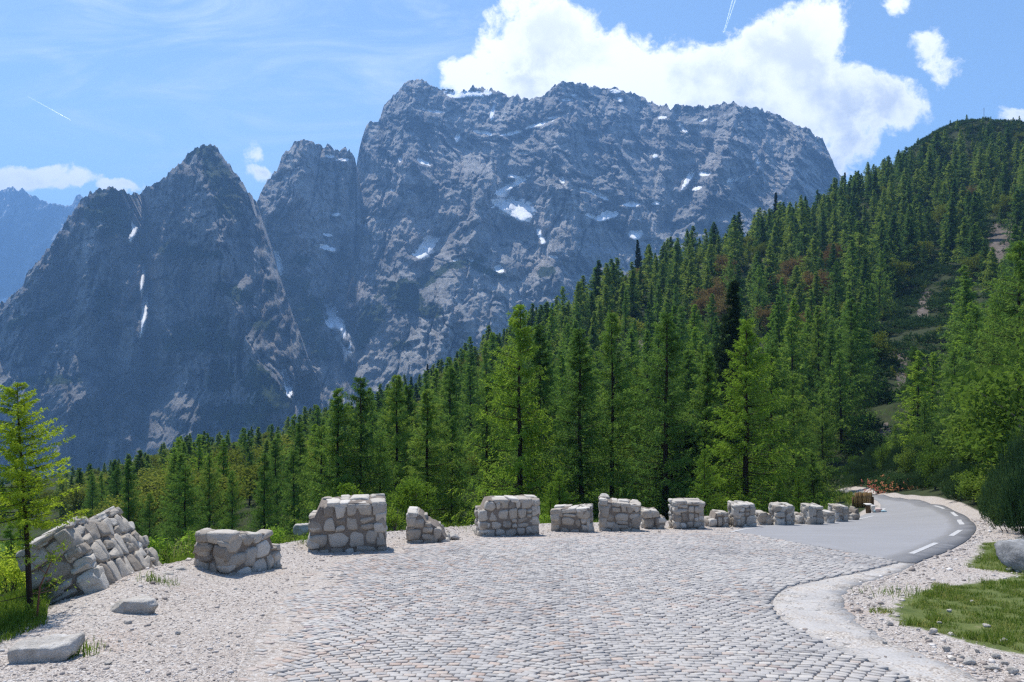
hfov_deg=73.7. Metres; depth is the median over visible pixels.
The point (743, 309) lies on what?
larch
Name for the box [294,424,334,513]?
larch
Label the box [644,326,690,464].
larch
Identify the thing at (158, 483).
broadleaf tree
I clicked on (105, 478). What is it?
broadleaf tree
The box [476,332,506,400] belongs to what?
larch
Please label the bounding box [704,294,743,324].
broadleaf tree
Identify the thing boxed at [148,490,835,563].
undergrowth
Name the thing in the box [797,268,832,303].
broadleaf tree
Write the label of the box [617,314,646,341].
broadleaf tree
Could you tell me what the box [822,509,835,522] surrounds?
wall section
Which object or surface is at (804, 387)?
larch
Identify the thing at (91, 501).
larch
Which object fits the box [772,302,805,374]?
larch
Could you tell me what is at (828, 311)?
larch
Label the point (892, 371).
leafy scrub
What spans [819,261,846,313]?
larch
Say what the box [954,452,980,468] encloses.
shrub
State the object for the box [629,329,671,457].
larch
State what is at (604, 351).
larch
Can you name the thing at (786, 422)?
larch
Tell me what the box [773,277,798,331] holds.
larch
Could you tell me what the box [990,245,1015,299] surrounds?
larch
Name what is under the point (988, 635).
turf
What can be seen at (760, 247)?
broadleaf tree
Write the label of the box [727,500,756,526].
wall section
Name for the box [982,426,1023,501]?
mountain pine
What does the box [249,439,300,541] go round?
larch
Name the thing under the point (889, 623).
stone
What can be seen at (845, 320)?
larch
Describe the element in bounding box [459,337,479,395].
larch
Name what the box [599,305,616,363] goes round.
larch
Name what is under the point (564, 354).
larch
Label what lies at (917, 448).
mountain pine
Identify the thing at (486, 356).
larch
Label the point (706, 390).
larch
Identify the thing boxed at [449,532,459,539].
stone
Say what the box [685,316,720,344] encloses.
broadleaf tree
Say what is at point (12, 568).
shrub
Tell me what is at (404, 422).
larch
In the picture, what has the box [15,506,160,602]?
wall section
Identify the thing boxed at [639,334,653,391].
larch
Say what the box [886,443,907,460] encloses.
mountain pine
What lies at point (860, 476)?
mountain pine
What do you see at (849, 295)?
larch
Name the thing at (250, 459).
larch
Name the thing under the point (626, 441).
larch
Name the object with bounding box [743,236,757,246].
broadleaf tree
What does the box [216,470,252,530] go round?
larch
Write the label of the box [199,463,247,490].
broadleaf tree
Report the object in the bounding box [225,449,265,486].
broadleaf tree
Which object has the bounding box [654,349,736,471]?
larch
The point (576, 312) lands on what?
larch
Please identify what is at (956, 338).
larch
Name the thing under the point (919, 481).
mountain pine
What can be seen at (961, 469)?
mountain pine
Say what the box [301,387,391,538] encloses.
larch
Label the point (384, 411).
larch
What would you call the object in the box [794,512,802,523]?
wall section
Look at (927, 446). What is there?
shrub
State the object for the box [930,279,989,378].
larch
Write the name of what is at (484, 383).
larch
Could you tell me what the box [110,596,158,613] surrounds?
stone
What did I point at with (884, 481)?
flowering shrub
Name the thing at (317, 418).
larch
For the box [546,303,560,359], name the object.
larch
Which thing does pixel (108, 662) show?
stone
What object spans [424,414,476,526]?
larch
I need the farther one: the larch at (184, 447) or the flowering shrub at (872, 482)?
the larch at (184, 447)
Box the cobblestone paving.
[236,531,909,681]
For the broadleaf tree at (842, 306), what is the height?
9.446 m
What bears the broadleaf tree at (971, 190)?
on the ground at (100, 618)
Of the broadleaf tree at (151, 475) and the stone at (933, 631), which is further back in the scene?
the broadleaf tree at (151, 475)
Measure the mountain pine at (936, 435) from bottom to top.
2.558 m
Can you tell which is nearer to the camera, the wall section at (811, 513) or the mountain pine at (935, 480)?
the wall section at (811, 513)
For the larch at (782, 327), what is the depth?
112.06 m
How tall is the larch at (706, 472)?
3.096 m
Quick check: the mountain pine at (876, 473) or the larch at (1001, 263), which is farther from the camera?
the larch at (1001, 263)
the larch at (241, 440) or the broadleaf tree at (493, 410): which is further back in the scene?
the larch at (241, 440)
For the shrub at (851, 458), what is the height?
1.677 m
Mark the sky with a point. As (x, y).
(141, 85)
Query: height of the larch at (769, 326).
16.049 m
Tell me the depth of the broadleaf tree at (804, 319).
162.26 m
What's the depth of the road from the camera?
18.16 m
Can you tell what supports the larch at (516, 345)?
on the ground at (100, 618)
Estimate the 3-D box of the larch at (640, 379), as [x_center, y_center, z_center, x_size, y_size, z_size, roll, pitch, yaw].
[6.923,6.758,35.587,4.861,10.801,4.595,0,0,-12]
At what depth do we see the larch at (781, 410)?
66.69 m
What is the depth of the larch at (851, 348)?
91.57 m
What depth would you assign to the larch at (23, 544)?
43.88 m
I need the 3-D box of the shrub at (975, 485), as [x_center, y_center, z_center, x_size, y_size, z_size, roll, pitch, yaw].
[19.326,5.730,27.108,2.431,1.769,2.092,0,0,24]
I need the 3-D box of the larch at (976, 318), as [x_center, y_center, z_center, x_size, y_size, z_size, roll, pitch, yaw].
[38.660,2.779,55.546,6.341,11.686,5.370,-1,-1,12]
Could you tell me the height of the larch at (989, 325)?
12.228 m
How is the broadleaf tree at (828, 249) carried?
on the ground at (100, 618)
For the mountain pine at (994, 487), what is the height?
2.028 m
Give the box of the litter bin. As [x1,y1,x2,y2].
[863,503,872,512]
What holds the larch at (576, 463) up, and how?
on the ground at (100, 618)
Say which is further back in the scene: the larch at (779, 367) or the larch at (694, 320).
the larch at (694, 320)
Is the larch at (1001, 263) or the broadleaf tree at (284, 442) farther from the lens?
the larch at (1001, 263)
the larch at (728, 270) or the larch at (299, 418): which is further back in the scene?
the larch at (728, 270)
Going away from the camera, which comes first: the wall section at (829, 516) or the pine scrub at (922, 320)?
the wall section at (829, 516)
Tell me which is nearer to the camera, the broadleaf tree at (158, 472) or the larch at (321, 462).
the larch at (321, 462)
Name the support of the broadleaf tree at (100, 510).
on the ground at (100, 618)
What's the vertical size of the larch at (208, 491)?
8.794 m
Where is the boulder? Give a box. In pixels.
[994,539,1023,572]
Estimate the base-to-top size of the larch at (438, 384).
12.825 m
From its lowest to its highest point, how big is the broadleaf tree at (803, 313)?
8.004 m
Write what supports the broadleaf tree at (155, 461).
on the ground at (100, 618)
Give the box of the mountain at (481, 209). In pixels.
[323,79,843,408]
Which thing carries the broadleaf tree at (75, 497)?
on the ground at (100, 618)
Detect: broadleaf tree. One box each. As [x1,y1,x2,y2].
[38,489,57,500]
[51,484,102,513]
[70,505,137,525]
[77,475,117,504]
[85,470,100,474]
[97,489,170,537]
[122,467,164,497]
[129,467,203,519]
[139,454,172,467]
[146,461,173,473]
[147,468,164,478]
[158,455,220,473]
[167,471,256,524]
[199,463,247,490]
[203,446,242,464]
[220,470,249,517]
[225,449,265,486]
[235,459,304,499]
[243,441,281,463]
[260,432,280,437]
[268,434,320,468]
[295,443,368,484]
[402,400,441,428]
[455,452,484,484]
[476,392,515,426]
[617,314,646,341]
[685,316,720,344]
[691,294,720,317]
[693,280,732,309]
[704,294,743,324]
[711,277,730,292]
[714,254,736,278]
[714,264,742,280]
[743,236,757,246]
[747,242,766,259]
[753,302,790,330]
[763,274,789,296]
[765,265,789,277]
[780,255,807,279]
[783,278,797,295]
[794,307,821,324]
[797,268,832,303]
[798,314,812,332]
[818,247,830,267]
[819,243,848,264]
[823,302,864,321]
[867,330,892,359]
[875,257,914,286]
[879,185,895,197]
[906,240,933,260]
[931,203,962,226]
[933,409,1001,466]
[940,373,1021,467]
[942,328,1023,478]
[958,251,995,281]
[959,185,977,195]
[992,204,999,214]
[995,193,1023,218]
[1012,132,1023,140]
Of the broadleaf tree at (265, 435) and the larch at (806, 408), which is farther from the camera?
the broadleaf tree at (265, 435)
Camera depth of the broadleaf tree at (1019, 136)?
354.10 m
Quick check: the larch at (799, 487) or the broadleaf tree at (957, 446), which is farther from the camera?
the broadleaf tree at (957, 446)
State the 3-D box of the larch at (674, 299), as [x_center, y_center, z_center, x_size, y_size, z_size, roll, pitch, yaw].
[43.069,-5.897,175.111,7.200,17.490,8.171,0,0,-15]
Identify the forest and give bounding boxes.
[0,114,1023,521]
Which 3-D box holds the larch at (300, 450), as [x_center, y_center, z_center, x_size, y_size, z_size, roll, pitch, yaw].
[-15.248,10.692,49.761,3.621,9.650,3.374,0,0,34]
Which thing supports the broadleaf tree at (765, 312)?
on the ground at (100, 618)
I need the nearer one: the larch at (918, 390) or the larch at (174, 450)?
the larch at (918, 390)
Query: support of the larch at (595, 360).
on the ground at (100, 618)
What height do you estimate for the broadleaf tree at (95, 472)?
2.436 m
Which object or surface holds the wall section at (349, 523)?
on the ground at (100, 618)
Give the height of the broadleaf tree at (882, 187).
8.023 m
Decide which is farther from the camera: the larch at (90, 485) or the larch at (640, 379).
the larch at (90, 485)
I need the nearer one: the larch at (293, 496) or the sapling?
the sapling
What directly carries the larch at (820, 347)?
on the ground at (100, 618)
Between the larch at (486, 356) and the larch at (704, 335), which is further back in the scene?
the larch at (704, 335)
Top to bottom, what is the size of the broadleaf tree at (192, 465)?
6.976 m
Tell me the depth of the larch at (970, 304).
84.62 m
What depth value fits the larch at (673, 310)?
108.54 m
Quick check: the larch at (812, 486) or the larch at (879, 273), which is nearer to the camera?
the larch at (812, 486)
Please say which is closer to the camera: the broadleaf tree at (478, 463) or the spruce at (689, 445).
the spruce at (689, 445)
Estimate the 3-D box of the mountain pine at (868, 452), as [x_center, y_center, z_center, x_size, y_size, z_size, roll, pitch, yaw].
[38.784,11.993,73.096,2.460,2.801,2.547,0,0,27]
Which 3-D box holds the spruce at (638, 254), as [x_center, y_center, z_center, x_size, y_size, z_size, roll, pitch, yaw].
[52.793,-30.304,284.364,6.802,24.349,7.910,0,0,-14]
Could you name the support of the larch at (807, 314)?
on the ground at (100, 618)
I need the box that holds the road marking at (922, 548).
[910,543,937,553]
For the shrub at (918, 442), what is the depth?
57.60 m
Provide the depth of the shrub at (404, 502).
18.39 m
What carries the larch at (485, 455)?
on the ground at (100, 618)
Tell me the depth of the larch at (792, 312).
100.00 m
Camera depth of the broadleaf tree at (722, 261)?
235.78 m
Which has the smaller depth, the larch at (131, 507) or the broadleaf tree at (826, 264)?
the larch at (131, 507)
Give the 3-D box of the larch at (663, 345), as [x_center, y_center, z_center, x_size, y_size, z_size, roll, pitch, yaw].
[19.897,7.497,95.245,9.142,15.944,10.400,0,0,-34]
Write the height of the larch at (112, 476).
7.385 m
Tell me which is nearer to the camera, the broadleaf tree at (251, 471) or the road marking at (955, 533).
the road marking at (955, 533)
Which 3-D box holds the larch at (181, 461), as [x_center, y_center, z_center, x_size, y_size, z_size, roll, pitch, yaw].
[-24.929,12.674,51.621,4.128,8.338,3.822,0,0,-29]
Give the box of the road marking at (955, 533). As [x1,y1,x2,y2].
[948,530,961,535]
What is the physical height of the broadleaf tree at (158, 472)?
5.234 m
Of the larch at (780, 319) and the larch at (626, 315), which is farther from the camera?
the larch at (626, 315)
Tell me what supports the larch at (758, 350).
on the ground at (100, 618)
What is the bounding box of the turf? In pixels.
[824,487,1023,651]
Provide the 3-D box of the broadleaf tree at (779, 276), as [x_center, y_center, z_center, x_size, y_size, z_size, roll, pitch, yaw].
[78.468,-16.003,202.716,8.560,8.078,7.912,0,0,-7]
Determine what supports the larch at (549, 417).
on the ground at (100, 618)
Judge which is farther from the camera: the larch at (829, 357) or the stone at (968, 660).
the larch at (829, 357)
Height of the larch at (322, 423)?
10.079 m
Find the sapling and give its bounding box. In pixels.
[10,540,70,617]
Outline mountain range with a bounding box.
[0,186,82,302]
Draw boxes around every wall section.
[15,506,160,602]
[193,528,281,575]
[307,493,387,552]
[406,506,450,542]
[474,495,539,535]
[550,504,594,531]
[598,495,640,530]
[640,507,666,528]
[668,498,704,528]
[704,509,729,526]
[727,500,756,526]
[755,510,772,524]
[768,501,794,524]
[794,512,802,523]
[800,503,823,524]
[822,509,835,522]
[828,503,848,521]
[848,506,859,519]
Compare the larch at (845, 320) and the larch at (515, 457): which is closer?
the larch at (515, 457)
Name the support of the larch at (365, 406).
on the ground at (100, 618)
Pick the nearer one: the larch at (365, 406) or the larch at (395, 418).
the larch at (365, 406)
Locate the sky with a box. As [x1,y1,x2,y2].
[0,0,1023,205]
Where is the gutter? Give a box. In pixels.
[773,563,981,681]
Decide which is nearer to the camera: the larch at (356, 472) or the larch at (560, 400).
the larch at (356, 472)
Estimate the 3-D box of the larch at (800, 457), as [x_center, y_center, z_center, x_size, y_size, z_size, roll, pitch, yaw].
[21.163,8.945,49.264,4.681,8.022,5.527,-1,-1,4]
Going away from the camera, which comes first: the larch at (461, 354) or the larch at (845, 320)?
the larch at (461, 354)
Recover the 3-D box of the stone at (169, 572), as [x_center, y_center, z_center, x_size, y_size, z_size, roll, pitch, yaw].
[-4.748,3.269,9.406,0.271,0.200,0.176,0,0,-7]
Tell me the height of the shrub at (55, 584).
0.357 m
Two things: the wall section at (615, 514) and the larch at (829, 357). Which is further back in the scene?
the larch at (829, 357)
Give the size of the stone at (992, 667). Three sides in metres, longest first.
0.117 x 0.083 x 0.037 m
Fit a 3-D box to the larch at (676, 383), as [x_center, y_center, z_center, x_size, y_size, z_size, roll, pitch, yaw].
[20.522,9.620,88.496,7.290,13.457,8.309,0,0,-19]
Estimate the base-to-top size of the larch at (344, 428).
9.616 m
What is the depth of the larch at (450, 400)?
53.54 m
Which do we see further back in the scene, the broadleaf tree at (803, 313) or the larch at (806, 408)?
the broadleaf tree at (803, 313)
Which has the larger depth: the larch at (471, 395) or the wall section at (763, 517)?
the larch at (471, 395)
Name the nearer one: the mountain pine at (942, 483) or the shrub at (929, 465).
the mountain pine at (942, 483)
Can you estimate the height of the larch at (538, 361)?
13.418 m
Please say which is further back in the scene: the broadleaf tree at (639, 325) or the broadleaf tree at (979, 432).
the broadleaf tree at (639, 325)
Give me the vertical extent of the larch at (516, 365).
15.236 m
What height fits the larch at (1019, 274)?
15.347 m
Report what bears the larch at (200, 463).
on the ground at (100, 618)
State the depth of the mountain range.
5475.40 m
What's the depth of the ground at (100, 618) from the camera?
8.41 m
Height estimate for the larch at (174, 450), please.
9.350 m
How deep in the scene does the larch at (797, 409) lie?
45.67 m
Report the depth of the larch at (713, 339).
115.94 m
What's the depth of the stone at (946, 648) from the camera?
6.07 m
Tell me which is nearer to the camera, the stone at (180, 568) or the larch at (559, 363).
the stone at (180, 568)
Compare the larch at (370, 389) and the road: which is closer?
the road
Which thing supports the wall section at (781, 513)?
on the ground at (100, 618)
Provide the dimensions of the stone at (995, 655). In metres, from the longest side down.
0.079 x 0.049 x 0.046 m
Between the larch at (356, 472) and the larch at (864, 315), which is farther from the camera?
the larch at (864, 315)
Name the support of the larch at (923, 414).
on the ground at (100, 618)
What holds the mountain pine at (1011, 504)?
on the ground at (100, 618)
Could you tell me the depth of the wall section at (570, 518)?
18.37 m
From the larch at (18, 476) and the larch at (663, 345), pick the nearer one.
the larch at (18, 476)
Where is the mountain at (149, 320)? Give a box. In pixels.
[0,144,328,483]
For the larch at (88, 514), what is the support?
on the ground at (100, 618)
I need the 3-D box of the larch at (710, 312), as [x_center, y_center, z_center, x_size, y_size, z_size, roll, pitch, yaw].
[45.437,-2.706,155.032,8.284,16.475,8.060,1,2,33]
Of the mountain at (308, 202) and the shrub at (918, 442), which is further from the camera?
the mountain at (308, 202)
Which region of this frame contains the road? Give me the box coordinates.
[735,489,975,563]
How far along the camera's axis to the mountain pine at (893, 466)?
54.65 m
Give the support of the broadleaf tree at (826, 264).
on the ground at (100, 618)
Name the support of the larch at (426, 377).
on the ground at (100, 618)
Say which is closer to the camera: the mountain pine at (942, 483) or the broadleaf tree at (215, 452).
the mountain pine at (942, 483)
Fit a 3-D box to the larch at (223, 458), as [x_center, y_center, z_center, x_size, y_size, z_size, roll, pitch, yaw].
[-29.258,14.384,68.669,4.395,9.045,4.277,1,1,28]
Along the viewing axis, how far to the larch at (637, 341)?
153.26 m
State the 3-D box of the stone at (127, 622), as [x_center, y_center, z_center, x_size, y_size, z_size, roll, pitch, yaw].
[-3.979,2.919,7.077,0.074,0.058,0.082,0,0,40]
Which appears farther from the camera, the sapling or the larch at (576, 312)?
the larch at (576, 312)
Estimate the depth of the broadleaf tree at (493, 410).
97.75 m
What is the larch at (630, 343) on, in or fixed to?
on the ground at (100, 618)
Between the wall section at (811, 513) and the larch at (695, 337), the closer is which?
the wall section at (811, 513)
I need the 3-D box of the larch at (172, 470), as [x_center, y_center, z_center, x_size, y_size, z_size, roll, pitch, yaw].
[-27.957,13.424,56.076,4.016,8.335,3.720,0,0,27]
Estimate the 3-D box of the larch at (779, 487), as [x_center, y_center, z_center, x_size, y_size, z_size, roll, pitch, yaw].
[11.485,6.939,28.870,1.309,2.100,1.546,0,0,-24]
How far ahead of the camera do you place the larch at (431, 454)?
59.44 m
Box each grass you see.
[0,518,1023,659]
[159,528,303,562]
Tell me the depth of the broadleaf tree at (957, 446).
36.41 m
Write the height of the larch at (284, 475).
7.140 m
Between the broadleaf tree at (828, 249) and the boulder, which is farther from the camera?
the broadleaf tree at (828, 249)
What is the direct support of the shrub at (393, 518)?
on the ground at (100, 618)
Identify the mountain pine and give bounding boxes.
[840,474,861,486]
[852,454,868,468]
[852,471,873,483]
[863,441,880,459]
[865,467,890,483]
[867,446,882,470]
[867,446,890,470]
[881,471,906,491]
[882,455,900,468]
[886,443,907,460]
[888,456,916,472]
[899,470,931,489]
[903,443,923,458]
[910,468,941,489]
[928,461,969,486]
[929,425,954,451]
[936,474,960,492]
[940,462,982,481]
[941,476,970,500]
[948,455,963,466]
[975,464,1004,511]
[977,461,1020,523]
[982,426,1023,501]
[985,465,1023,532]
[987,420,1023,489]
[993,446,1023,536]
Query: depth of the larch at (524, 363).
85.58 m
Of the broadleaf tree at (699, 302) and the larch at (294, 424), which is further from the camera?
the broadleaf tree at (699, 302)
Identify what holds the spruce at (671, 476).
on the ground at (100, 618)
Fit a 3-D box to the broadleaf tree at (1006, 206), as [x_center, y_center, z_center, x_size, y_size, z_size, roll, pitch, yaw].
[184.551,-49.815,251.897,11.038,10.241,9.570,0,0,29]
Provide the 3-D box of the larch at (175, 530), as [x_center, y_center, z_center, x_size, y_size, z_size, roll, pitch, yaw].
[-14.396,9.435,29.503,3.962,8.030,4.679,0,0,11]
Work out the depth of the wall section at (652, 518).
19.66 m
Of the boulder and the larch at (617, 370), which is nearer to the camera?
the boulder
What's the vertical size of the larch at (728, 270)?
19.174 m
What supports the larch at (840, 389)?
on the ground at (100, 618)
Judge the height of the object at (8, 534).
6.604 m
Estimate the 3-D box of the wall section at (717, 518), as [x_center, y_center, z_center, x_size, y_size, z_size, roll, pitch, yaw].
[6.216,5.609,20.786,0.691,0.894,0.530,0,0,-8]
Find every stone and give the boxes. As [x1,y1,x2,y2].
[7,632,84,663]
[104,660,112,664]
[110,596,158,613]
[123,620,131,623]
[159,571,173,574]
[172,566,186,569]
[293,523,307,535]
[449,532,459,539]
[886,620,893,625]
[928,628,937,634]
[941,645,950,651]
[962,656,976,664]
[983,665,1000,669]
[991,653,1000,658]
[1000,660,1008,664]
[1006,666,1018,674]
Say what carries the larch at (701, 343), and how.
on the ground at (100, 618)
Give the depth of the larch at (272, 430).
139.53 m
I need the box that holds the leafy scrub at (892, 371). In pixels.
[513,118,1023,423]
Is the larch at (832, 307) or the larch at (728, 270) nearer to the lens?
the larch at (832, 307)
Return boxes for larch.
[0,382,88,610]
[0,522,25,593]
[1,522,34,588]
[79,469,102,508]
[79,475,103,511]
[84,509,96,518]
[91,472,109,508]
[102,470,122,504]
[103,465,138,529]
[117,458,151,535]
[137,492,167,556]
[146,464,208,556]
[154,453,189,541]
[157,453,203,551]
[161,437,188,470]
[162,447,183,477]
[175,442,200,518]
[177,436,187,461]
[188,453,239,530]
[189,434,216,474]
[202,433,212,458]
[207,439,240,525]
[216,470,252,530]
[217,435,231,450]
[233,427,255,483]
[236,428,250,465]
[241,430,259,504]
[245,452,295,541]
[249,433,292,508]
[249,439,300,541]
[262,424,275,445]
[265,459,292,525]
[271,450,313,540]
[277,425,335,540]
[280,422,315,536]
[283,414,305,493]
[294,415,307,440]
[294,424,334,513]
[301,376,404,529]
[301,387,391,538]
[304,405,329,443]
[319,417,329,490]
[325,408,333,437]
[339,417,364,487]
[340,406,350,434]
[359,400,386,491]
[362,387,379,444]
[363,430,405,530]
[364,387,404,492]
[367,375,430,529]
[377,390,392,435]
[381,385,433,526]
[392,389,473,529]
[398,402,414,458]
[414,370,438,456]
[418,367,477,517]
[418,418,445,497]
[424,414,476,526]
[430,368,440,404]
[436,356,467,429]
[437,361,473,443]
[437,372,516,526]
[441,303,572,525]
[442,394,473,471]
[443,352,484,445]
[444,365,492,464]
[453,348,476,445]
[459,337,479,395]
[469,370,522,494]
[473,341,497,422]
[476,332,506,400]
[476,343,500,401]
[477,363,496,399]
[489,426,517,489]
[496,324,589,516]
[504,316,516,360]
[506,343,522,385]
[509,320,527,379]
[510,345,551,455]
[513,358,586,500]
[531,327,628,520]
[540,483,558,522]
[543,470,580,520]
[545,331,558,394]
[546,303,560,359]
[548,351,573,425]
[550,371,604,483]
[552,323,571,382]
[552,354,571,434]
[553,317,571,365]
[554,286,575,342]
[554,339,569,390]
[557,386,565,428]
[559,341,581,406]
[562,301,586,350]
[564,320,587,391]
[569,311,668,520]
[571,350,610,418]
[581,346,607,399]
[583,371,609,473]
[585,377,656,506]
[585,402,631,498]
[593,312,718,519]
[594,354,610,407]
[598,343,632,412]
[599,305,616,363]
[599,342,613,395]
[609,368,675,510]
[611,331,640,411]
[617,289,632,357]
[620,320,642,365]
[621,328,640,381]
[622,323,642,371]
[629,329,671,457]
[633,339,677,443]
[638,302,656,363]
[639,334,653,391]
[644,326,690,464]
[646,284,663,338]
[654,302,669,362]
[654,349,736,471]
[660,351,738,511]
[663,305,687,374]
[664,366,684,420]
[668,306,714,375]
[671,284,685,329]
[679,304,712,368]
[681,326,716,379]
[682,340,717,403]
[686,449,728,515]
[687,317,833,512]
[695,309,704,348]
[697,326,714,364]
[699,293,720,362]
[708,316,721,383]
[713,345,823,512]
[718,254,735,299]
[737,287,748,323]
[738,332,768,470]
[742,264,771,333]
[753,337,774,377]
[760,304,780,362]
[760,363,782,434]
[764,295,810,403]
[764,317,842,463]
[767,378,795,486]
[768,373,840,505]
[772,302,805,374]
[772,480,795,511]
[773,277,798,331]
[773,297,819,408]
[773,381,809,484]
[777,410,840,504]
[778,325,795,364]
[786,309,824,408]
[792,473,809,511]
[794,375,833,468]
[799,289,816,361]
[799,453,828,508]
[801,390,853,497]
[801,406,820,488]
[803,305,835,417]
[807,296,839,354]
[809,330,869,438]
[814,327,873,425]
[815,310,880,437]
[815,351,891,455]
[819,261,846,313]
[821,297,884,397]
[825,295,839,339]
[831,303,889,395]
[834,303,850,353]
[840,284,862,335]
[841,240,864,299]
[855,304,882,385]
[858,280,883,336]
[868,251,895,317]
[879,346,934,446]
[887,425,899,453]
[888,350,945,448]
[909,400,938,451]
[914,352,956,430]
[924,265,989,373]
[927,350,966,434]
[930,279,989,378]
[932,239,1023,460]
[934,336,960,405]
[935,302,990,409]
[943,304,997,415]
[944,351,971,413]
[949,306,1014,430]
[964,295,1023,462]
[974,293,1002,371]
[982,259,1015,316]
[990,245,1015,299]
[993,224,1023,293]
[995,306,1016,377]
[1006,276,1023,318]
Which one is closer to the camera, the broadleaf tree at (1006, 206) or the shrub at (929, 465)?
the shrub at (929, 465)
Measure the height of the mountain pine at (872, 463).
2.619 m
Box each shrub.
[0,541,25,594]
[38,580,72,597]
[159,543,173,561]
[336,482,362,496]
[385,475,438,526]
[386,505,403,530]
[847,454,861,463]
[861,474,896,493]
[867,472,915,493]
[872,443,890,471]
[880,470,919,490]
[893,446,916,474]
[907,433,931,450]
[913,439,939,470]
[914,448,953,489]
[933,433,957,465]
[950,464,988,502]
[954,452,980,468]
[959,462,1000,501]
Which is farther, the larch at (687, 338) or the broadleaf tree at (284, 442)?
the larch at (687, 338)
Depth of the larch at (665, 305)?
147.86 m
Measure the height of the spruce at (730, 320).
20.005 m
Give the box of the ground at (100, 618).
[0,120,1023,681]
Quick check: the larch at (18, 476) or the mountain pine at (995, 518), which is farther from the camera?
the mountain pine at (995, 518)
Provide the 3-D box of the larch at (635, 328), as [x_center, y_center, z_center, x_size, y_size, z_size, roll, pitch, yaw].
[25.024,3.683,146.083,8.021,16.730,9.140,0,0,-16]
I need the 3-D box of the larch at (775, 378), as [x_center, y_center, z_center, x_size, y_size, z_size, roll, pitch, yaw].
[13.282,5.768,36.801,6.857,11.179,5.807,0,0,-2]
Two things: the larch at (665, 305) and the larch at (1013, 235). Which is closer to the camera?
the larch at (665, 305)
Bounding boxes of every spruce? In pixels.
[634,240,642,268]
[652,400,695,517]
[667,425,719,520]
[700,279,758,499]
[709,411,742,510]
[773,192,777,212]
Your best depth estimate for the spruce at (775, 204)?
344.67 m
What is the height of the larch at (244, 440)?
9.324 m
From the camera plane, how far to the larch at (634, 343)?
132.84 m
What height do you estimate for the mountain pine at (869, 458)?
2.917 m
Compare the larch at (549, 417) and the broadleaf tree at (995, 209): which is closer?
the larch at (549, 417)
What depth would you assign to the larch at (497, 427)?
63.37 m
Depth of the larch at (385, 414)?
95.26 m
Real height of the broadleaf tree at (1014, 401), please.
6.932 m
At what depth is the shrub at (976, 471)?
28.59 m
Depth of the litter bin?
33.40 m
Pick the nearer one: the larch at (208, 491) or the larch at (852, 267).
the larch at (208, 491)
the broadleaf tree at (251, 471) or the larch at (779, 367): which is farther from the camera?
the larch at (779, 367)
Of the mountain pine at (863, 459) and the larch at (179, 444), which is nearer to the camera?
the mountain pine at (863, 459)
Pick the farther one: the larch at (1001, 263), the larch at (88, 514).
the larch at (1001, 263)
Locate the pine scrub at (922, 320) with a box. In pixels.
[464,117,1023,490]
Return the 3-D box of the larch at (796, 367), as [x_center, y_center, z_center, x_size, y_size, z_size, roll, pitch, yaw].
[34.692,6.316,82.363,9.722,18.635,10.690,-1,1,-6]
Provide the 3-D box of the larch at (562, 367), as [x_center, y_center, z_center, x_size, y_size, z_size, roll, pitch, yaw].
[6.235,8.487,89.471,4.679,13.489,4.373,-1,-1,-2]
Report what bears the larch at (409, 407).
on the ground at (100, 618)
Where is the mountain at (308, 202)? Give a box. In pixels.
[257,139,363,389]
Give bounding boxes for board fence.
[852,492,873,507]
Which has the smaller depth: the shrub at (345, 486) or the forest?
the shrub at (345, 486)
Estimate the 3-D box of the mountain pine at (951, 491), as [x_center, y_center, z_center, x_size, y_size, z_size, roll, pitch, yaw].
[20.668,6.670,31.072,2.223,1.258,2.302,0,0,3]
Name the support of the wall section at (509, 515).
on the ground at (100, 618)
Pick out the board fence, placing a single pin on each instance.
(862, 498)
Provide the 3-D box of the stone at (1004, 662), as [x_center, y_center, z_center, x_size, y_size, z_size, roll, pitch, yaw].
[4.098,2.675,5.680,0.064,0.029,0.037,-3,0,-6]
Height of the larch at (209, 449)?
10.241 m
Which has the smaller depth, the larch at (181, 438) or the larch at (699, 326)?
the larch at (181, 438)
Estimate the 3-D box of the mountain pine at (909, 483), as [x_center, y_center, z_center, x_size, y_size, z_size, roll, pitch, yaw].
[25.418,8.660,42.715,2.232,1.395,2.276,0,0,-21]
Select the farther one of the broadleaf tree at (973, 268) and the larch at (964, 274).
the broadleaf tree at (973, 268)
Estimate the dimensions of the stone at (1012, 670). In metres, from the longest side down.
0.108 x 0.074 x 0.057 m
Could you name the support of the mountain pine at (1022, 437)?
on the ground at (100, 618)
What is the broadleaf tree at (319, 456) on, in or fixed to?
on the ground at (100, 618)
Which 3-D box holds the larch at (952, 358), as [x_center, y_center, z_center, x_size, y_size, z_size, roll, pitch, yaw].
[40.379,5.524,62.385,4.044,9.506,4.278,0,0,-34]
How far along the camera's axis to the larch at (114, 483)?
61.92 m
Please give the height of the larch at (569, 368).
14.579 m
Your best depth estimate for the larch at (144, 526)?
41.93 m
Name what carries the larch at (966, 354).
on the ground at (100, 618)
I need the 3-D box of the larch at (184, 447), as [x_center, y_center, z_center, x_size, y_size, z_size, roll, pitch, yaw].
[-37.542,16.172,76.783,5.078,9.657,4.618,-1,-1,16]
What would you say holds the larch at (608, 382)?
on the ground at (100, 618)
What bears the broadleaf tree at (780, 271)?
on the ground at (100, 618)
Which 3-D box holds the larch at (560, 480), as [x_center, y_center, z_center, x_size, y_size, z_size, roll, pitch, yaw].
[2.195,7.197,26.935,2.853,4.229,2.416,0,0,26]
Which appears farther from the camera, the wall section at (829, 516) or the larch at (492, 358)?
the larch at (492, 358)
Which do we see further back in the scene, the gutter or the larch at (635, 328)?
the larch at (635, 328)
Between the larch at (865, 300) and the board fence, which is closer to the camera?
the board fence

